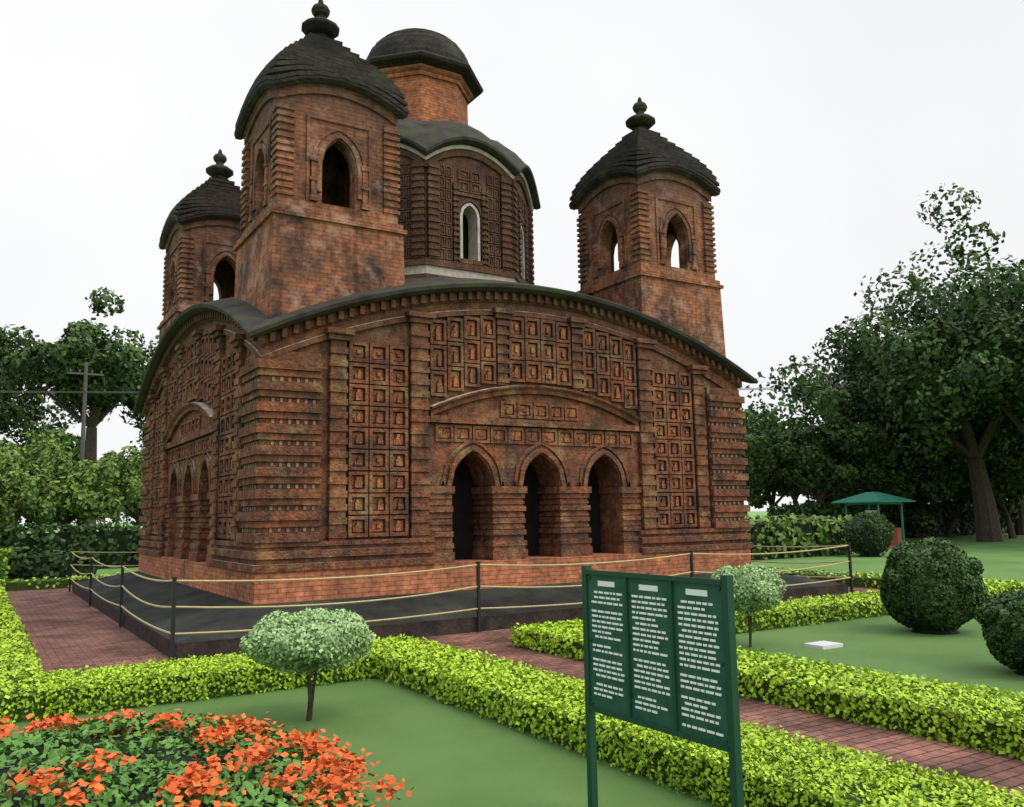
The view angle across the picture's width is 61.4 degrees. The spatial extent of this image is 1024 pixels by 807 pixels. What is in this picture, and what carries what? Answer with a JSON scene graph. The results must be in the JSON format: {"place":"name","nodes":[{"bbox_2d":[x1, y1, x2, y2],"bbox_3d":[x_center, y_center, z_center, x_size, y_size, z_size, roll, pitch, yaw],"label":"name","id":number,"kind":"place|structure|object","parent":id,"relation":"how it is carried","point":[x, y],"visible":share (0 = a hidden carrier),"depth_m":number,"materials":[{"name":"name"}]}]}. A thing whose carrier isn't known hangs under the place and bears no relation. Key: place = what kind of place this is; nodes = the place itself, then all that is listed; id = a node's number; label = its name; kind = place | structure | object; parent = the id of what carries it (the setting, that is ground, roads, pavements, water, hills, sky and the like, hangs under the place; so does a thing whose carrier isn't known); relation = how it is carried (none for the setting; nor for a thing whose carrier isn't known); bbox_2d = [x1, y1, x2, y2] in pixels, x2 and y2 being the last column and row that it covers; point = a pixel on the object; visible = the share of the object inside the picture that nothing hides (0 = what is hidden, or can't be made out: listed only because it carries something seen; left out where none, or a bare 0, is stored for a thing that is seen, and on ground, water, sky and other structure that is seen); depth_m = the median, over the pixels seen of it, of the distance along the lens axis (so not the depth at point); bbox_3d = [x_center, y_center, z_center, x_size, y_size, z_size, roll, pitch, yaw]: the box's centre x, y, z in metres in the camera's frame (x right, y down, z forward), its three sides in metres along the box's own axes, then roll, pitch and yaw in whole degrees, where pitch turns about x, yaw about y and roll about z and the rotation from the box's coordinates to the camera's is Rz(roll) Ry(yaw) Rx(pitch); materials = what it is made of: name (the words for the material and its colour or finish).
{"place":"outdoors","nodes":[
{"label":"outdoors","id":0,"kind":"place"},
{"bbox_2d":[137,291,753,572],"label":"temple walls","id":1,"kind":"structure","parent":0,"point":[188,518],"depth_m":17.72,"materials":[{"name":"brown brick"}]},
{"bbox_2d":[157,219,241,340],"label":"corner tower","id":2,"kind":"structure","parent":1,"relation":"on","point":[200,259],"depth_m":24.01,"materials":[{"name":"brick"}]},
{"bbox_2d":[159,149,242,249],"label":"tower roof","id":3,"kind":"structure","parent":2,"relation":"on","point":[217,194],"depth_m":24.34,"materials":[{"name":"grey stone"}]},
{"bbox_2d":[233,84,406,318],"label":"corner tower","id":4,"kind":"structure","parent":1,"relation":"on","point":[320,213],"depth_m":16.66,"materials":[{"name":"brick"}]},
{"bbox_2d":[234,0,408,139],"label":"tower roof","id":5,"kind":"structure","parent":4,"relation":"on","point":[318,53],"depth_m":17.14,"materials":[{"name":"grey stone"}]},
{"bbox_2d":[153,320,692,533],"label":"carved wall panels","id":6,"kind":"object","parent":1,"relation":"attached to","point":[357,481],"visible":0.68,"depth_m":17.76,"materials":[{"name":"brown brick"}]},
{"bbox_2d":[143,376,739,532],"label":"temple pier motifs","id":7,"kind":"object","parent":1,"relation":"attached to","point":[280,465],"visible":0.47,"depth_m":15.41,"materials":[{"name":"brown brick"}]},
{"bbox_2d":[133,282,757,413],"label":"roof cornice","id":8,"kind":"structure","parent":1,"relation":"attached to","point":[181,319],"depth_m":18.48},
{"bbox_2d":[203,277,695,338],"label":"temple roof","id":9,"kind":"structure","parent":1,"relation":"on","point":[249,316],"depth_m":16.39,"materials":[{"name":"grey concrete"}]},
{"bbox_2d":[397,143,534,284],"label":"central tower","id":10,"kind":"structure","parent":1,"relation":"on","point":[438,191],"depth_m":21.31,"materials":[{"name":"brown brick"}]},
{"bbox_2d":[463,213,467,258],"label":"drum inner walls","id":11,"kind":"structure","parent":10,"relation":"attached to","point":[465,238],"depth_m":21.95,"materials":[{"name":"black"}]},
{"bbox_2d":[394,119,540,209],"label":"curved roof","id":12,"kind":"structure","parent":10,"relation":"on","point":[425,138],"depth_m":21.46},
{"bbox_2d":[378,63,472,124],"bbox_3d":[-2.649,-7.963,24.291,2.900,1.740,2.900,4,-9,-32],"label":"drum","id":13,"kind":"object","parent":12,"relation":"on","point":[430,93],"visible":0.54,"depth_m":23.11,"materials":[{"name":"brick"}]},
{"bbox_2d":[366,28,483,104],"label":"turret dome","id":14,"kind":"structure","parent":13,"relation":"on","point":[407,46],"depth_m":23.13,"materials":[{"name":"grey stone"}]},
{"bbox_2d":[576,172,725,356],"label":"corner tower","id":15,"kind":"structure","parent":1,"relation":"on","point":[645,222],"depth_m":21.41,"materials":[{"name":"brick"}]},
{"bbox_2d":[569,97,720,209],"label":"tower roof","id":16,"kind":"structure","parent":15,"relation":"on","point":[640,149],"depth_m":21.82,"materials":[{"name":"grey stone"}]},
{"bbox_2d":[72,583,847,660],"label":"apron kerb wall","id":17,"kind":"structure","parent":0,"point":[156,639],"depth_m":14.92,"materials":[{"name":"black concrete"}]},
{"bbox_2d":[70,545,850,634],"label":"fence ropes","id":18,"kind":"object","parent":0,"point":[168,632],"visible":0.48,"depth_m":15.21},
{"bbox_2d":[0,511,1023,806],"bbox_3d":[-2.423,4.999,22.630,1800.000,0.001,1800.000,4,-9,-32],"label":"lawn","id":19,"kind":"structure","parent":0,"point":[432,751],"depth_m":8.87,"materials":[{"name":"green plant"}]},
{"bbox_2d":[0,547,11,580],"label":"clipped hedge block","id":20,"kind":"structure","parent":19,"relation":"on","point":[4,549],"depth_m":29.74,"materials":[{"name":"green plant"}]},
{"bbox_2d":[0,422,98,531],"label":"tree leaves","id":21,"kind":"object","parent":19,"relation":"on","point":[70,438],"depth_m":89.82,"materials":[{"name":"green plant"}]},
{"bbox_2d":[21,497,78,526],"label":"tree trunk","id":22,"kind":"object","parent":19,"relation":"on","point":[69,519],"visible":0.29,"depth_m":41.48,"materials":[{"name":"green plant"}]},
{"bbox_2d":[0,438,122,533],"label":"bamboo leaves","id":23,"kind":"object","parent":22,"relation":"attached to","point":[70,492],"visible":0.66,"depth_m":40.82,"materials":[{"name":"green plant"}]},
{"bbox_2d":[5,545,99,579],"bbox_3d":[-19.682,5.775,30.377,9.400,1.493,2.026,4,-9,-32],"label":"hedge","id":24,"kind":"object","parent":19,"relation":"on","point":[26,563],"depth_m":31.47,"materials":[{"name":"green plant"}]},
{"bbox_2d":[1,366,119,531],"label":"tree trunk","id":25,"kind":"object","parent":19,"relation":"on","point":[94,418],"visible":0.3,"depth_m":51.95,"materials":[{"name":"brown plant"}]},
{"bbox_2d":[0,287,158,449],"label":"tree leaves","id":26,"kind":"object","parent":25,"relation":"on","point":[78,346],"visible":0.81,"depth_m":50.01,"materials":[{"name":"green plant"}]},
{"bbox_2d":[0,521,142,568],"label":"tall hedge","id":27,"kind":"object","parent":19,"relation":"on","point":[70,528],"depth_m":37.03,"materials":[{"name":"green plant"}]},
{"bbox_2d":[97,456,142,530],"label":"tree leaves","id":28,"kind":"object","parent":19,"relation":"on","point":[123,495],"depth_m":108.34,"materials":[{"name":"green plant"}]},
{"bbox_2d":[104,472,142,526],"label":"foliage","id":29,"kind":"object","parent":19,"relation":"on","point":[136,517],"visible":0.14,"depth_m":42.28,"materials":[{"name":"green plant"}]},
{"bbox_2d":[75,445,144,530],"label":"leaves","id":30,"kind":"object","parent":29,"relation":"attached to","point":[129,467],"visible":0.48,"depth_m":40.74,"materials":[{"name":"green plant"}]},
{"bbox_2d":[0,708,413,806],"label":"flower bed","id":31,"kind":"object","parent":19,"relation":"on","point":[15,742],"depth_m":4.85,"materials":[{"name":"green plant"}]},
{"bbox_2d":[294,659,317,720],"bbox_3d":[-2.057,2.837,8.792,0.624,0.761,0.621,4,-9,-32],"label":"topiary trunk","id":32,"kind":"object","parent":19,"relation":"on","point":[311,690],"visible":0.38,"depth_m":8.76,"materials":[{"name":"brown plant"}]},
{"bbox_2d":[239,607,376,674],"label":"shrub leaves","id":33,"kind":"object","parent":32,"relation":"on","point":[323,638],"visible":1,"depth_m":8.44,"materials":[{"name":"green plant"}]},
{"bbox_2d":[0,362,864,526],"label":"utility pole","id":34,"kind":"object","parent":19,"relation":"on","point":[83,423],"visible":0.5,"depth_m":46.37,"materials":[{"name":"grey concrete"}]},
{"bbox_2d":[75,571,842,642],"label":"apron slab","id":35,"kind":"structure","parent":19,"relation":"on","point":[190,619],"depth_m":15.71,"materials":[{"name":"grey concrete"}]},
{"bbox_2d":[138,548,750,604],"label":"temple plinth","id":36,"kind":"structure","parent":35,"relation":"on","point":[254,593],"depth_m":16.91,"materials":[{"name":"brown brick"}]},
{"bbox_2d":[69,543,853,660],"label":"fence posts","id":37,"kind":"object","parent":35,"relation":"on","point":[173,616],"visible":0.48,"depth_m":16.52,"materials":[{"name":"black metal"}]},
{"bbox_2d":[0,567,1023,806],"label":"hedges","id":38,"kind":"object","parent":19,"relation":"on","point":[858,581],"visible":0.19,"depth_m":8.83,"materials":[{"name":"green plant"}]},
{"bbox_2d":[581,565,743,806],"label":"information board","id":39,"kind":"object","parent":19,"relation":"on","point":[733,746],"visible":1,"depth_m":5.23,"materials":[{"name":"green metal"}]},
{"bbox_2d":[587,574,727,744],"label":"sign panels","id":40,"kind":"object","parent":39,"relation":"attached to","point":[619,705],"visible":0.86,"depth_m":5.37,"materials":[{"name":"green metal"}]},
{"bbox_2d":[592,581,723,736],"bbox_3d":[0.874,1.559,5.444,0.003,0.809,1.200,4,-9,-32],"label":"sign text","id":41,"kind":"object","parent":40,"relation":"attached to","point":[695,592],"visible":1,"depth_m":5.39},
{"bbox_2d":[739,408,756,486],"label":"tree leaves","id":42,"kind":"object","parent":19,"relation":"on","point":[746,410],"depth_m":84.31,"materials":[{"name":"green plant"}]},
{"bbox_2d":[742,599,760,646],"bbox_3d":[3.567,3.244,12.976,0.525,0.823,0.522,4,-9,-32],"label":"shrub trunk","id":43,"kind":"object","parent":19,"relation":"on","point":[749,618],"visible":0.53,"depth_m":12.94,"materials":[{"name":"brown plant"}]},
{"bbox_2d":[710,563,786,615],"bbox_3d":[3.543,2.801,12.998,1.188,0.754,1.203,4,-9,-32],"label":"topiary shrub","id":44,"kind":"object","parent":43,"relation":"on","point":[753,584],"visible":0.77,"depth_m":12.66,"materials":[{"name":"green plant"}]},
{"bbox_2d":[767,479,798,517],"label":"tree trunk","id":45,"kind":"object","parent":19,"relation":"on","point":[772,501],"visible":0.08,"depth_m":61.42,"materials":[{"name":"brown plant"}]},
{"bbox_2d":[742,429,824,508],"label":"tree leaves","id":46,"kind":"object","parent":45,"relation":"attached to","point":[756,499],"visible":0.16,"depth_m":59.81,"materials":[{"name":"green plant"}]},
{"bbox_2d":[783,417,804,496],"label":"tree leaves","id":47,"kind":"object","parent":19,"relation":"on","point":[796,424],"depth_m":87.98,"materials":[{"name":"green plant"}]},
{"bbox_2d":[790,489,799,504],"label":"tree trunk","id":48,"kind":"object","parent":19,"relation":"on","point":[794,498],"visible":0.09,"depth_m":74.47,"materials":[{"name":"brown plant"}]},
{"bbox_2d":[748,417,817,497],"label":"tree leaves","id":49,"kind":"object","parent":48,"relation":"attached to","point":[787,494],"visible":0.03,"depth_m":73.17,"materials":[{"name":"green plant"}]},
{"bbox_2d":[745,510,854,559],"bbox_3d":[12.176,5.755,37.289,7.214,2.300,2.156,4,-9,-32],"label":"hedge","id":50,"kind":"object","parent":19,"relation":"on","point":[779,520],"depth_m":36.53,"materials":[{"name":"green plant"}]},
{"bbox_2d":[757,426,861,508],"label":"tree trunk","id":51,"kind":"object","parent":19,"relation":"on","point":[821,495],"visible":0.45,"depth_m":53.45,"materials":[{"name":"brown plant"}]},
{"bbox_2d":[740,370,916,502],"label":"tree","id":52,"kind":"object","parent":51,"relation":"attached to","point":[848,438],"visible":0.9,"depth_m":52.70,"materials":[{"name":"green plant"}]},
{"bbox_2d":[804,641,842,649],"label":"stone slab","id":53,"kind":"structure","parent":19,"relation":"on","point":[822,645],"depth_m":12.75,"materials":[{"name":"white stone"}]},
{"bbox_2d":[847,515,891,556],"bbox_3d":[15.129,5.595,36.552,1.745,1.748,1.702,4,-9,-32],"label":"topiary ball","id":54,"kind":"object","parent":19,"relation":"on","point":[872,549],"visible":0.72,"depth_m":35.95,"materials":[{"name":"green plant"}]},
{"bbox_2d":[842,511,894,555],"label":"topiary ball leaves","id":55,"kind":"object","parent":54,"relation":"attached to","point":[872,524],"visible":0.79,"depth_m":35.99,"materials":[{"name":"green plant"}]},
{"bbox_2d":[805,435,938,508],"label":"tree leaves","id":56,"kind":"object","parent":19,"relation":"on","point":[879,488],"visible":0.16,"depth_m":57.24,"materials":[{"name":"green plant"}]},
{"bbox_2d":[766,500,1014,537],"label":"tall hedge","id":57,"kind":"object","parent":19,"relation":"on","point":[827,506],"depth_m":56.44,"materials":[{"name":"green plant"}]},
{"bbox_2d":[887,528,902,548],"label":"brick pillar","id":58,"kind":"structure","parent":19,"relation":"on","point":[897,538],"depth_m":44.08,"materials":[{"name":"red brick"}]},
{"bbox_2d":[831,492,915,540],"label":"gazebo roof and posts","id":59,"kind":"structure","parent":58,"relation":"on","point":[872,498],"depth_m":44.10,"materials":[{"name":"green metal"}]},
{"bbox_2d":[864,403,939,537],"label":"tree trunk","id":60,"kind":"object","parent":19,"relation":"on","point":[918,510],"visible":0.12,"depth_m":57.50,"materials":[{"name":"brown plant"}]},
{"bbox_2d":[821,303,1023,471],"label":"tree leaves","id":61,"kind":"object","parent":60,"relation":"attached to","point":[873,418],"visible":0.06,"depth_m":57.53,"materials":[{"name":"green plant"}]},
{"bbox_2d":[869,426,1016,535],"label":"tree leaves","id":62,"kind":"object","parent":60,"relation":"attached to","point":[915,478],"visible":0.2,"depth_m":55.76,"materials":[{"name":"green plant"}]},
{"bbox_2d":[846,336,1005,541],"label":"tree trunk","id":63,"kind":"object","parent":19,"relation":"on","point":[986,516],"visible":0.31,"depth_m":49.33,"materials":[{"name":"brown plant"}]},
{"bbox_2d":[739,182,1023,475],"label":"tree leaves","id":64,"kind":"object","parent":63,"relation":"attached to","point":[884,356],"visible":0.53,"depth_m":47.20,"materials":[{"name":"green plant"}]},
{"bbox_2d":[887,545,976,634],"bbox_3d":[6.935,3.038,14.273,1.396,1.441,1.361,4,-9,-32],"label":"topiary ball","id":65,"kind":"object","parent":19,"relation":"on","point":[928,628],"visible":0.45,"depth_m":13.88,"materials":[{"name":"green plant"}]},
{"bbox_2d":[879,537,987,630],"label":"topiary ball leaves","id":66,"kind":"object","parent":65,"relation":"attached to","point":[970,570],"visible":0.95,"depth_m":13.77,"materials":[{"name":"green plant"}]},
{"bbox_2d":[936,499,1007,536],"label":"tree trunk","id":67,"kind":"object","parent":19,"relation":"on","point":[953,515],"visible":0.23,"depth_m":57.21,"materials":[{"name":"brown plant"}]},
{"bbox_2d":[921,418,1023,526],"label":"tree leaves","id":68,"kind":"object","parent":67,"relation":"attached to","point":[1001,458],"visible":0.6,"depth_m":52.73,"materials":[{"name":"green plant"}]},
{"bbox_2d":[960,476,1019,538],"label":"tree trunk","id":69,"kind":"object","parent":19,"relation":"on","point":[1010,527],"visible":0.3,"depth_m":53.63,"materials":[{"name":"brown plant"}]},
{"bbox_2d":[961,347,1023,434],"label":"branches","id":70,"kind":"object","parent":19,"relation":"on","point":[1018,422],"visible":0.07,"depth_m":44.76,"materials":[{"name":"brown plant"}]},
{"bbox_2d":[883,219,1023,431],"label":"tree leaves","id":71,"kind":"object","parent":70,"relation":"attached to","point":[989,371],"visible":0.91,"depth_m":42.88,"materials":[{"name":"green plant"}]},
{"bbox_2d":[987,593,1023,675],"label":"topiary ball","id":72,"kind":"object","parent":19,"relation":"on","point":[1018,641],"visible":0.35,"depth_m":10.34,"materials":[{"name":"green plant"}]},
{"bbox_2d":[975,590,1023,671],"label":"topiary ball leaves","id":73,"kind":"object","parent":72,"relation":"attached to","point":[993,616],"visible":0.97,"depth_m":10.41,"materials":[{"name":"green plant"}]},
{"bbox_2d":[1015,491,1023,534],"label":"tree trunk","id":74,"kind":"object","parent":19,"relation":"on","point":[1019,525],"visible":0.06,"depth_m":59.12,"materials":[{"name":"brown plant"}]},
{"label":"tree trunk","id":75,"kind":"object","parent":19,"relation":"on","visible":0},
{"bbox_2d":[0,348,76,446],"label":"tree leaves","id":76,"kind":"object","parent":75,"relation":"on","point":[12,410],"visible":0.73,"depth_m":57.43,"materials":[{"name":"green plant"}]},
{"bbox_3d":[-24.538,5.515,39.399,3.854,4.003,3.606,4,-9,-32],"label":"bamboo tree trunk","id":77,"kind":"object","parent":19,"relation":"on","visible":0},
{"bbox_2d":[0,451,65,525],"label":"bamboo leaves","id":78,"kind":"object","parent":77,"relation":"attached to","point":[18,481],"visible":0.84,"depth_m":39.18,"materials":[{"name":"green plant"}]},
{"bbox_2d":[0,0,1023,524],"label":"sky","id":79,"kind":"structure","parent":0,"point":[821,126],"materials":[{"name":"white"}]},
{"bbox_2d":[5,587,1023,800],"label":"brick path","id":80,"kind":"structure","parent":0,"point":[66,628],"depth_m":12.22,"materials":[{"name":"red brick"}]},
{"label":"bamboo trunk","id":81,"kind":"object","parent":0,"visible":0},
{"bbox_2d":[0,430,76,526],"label":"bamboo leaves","id":82,"kind":"object","parent":81,"relation":"attached to","point":[31,460],"visible":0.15,"depth_m":43.32,"materials":[{"name":"green plant"}]}
]}

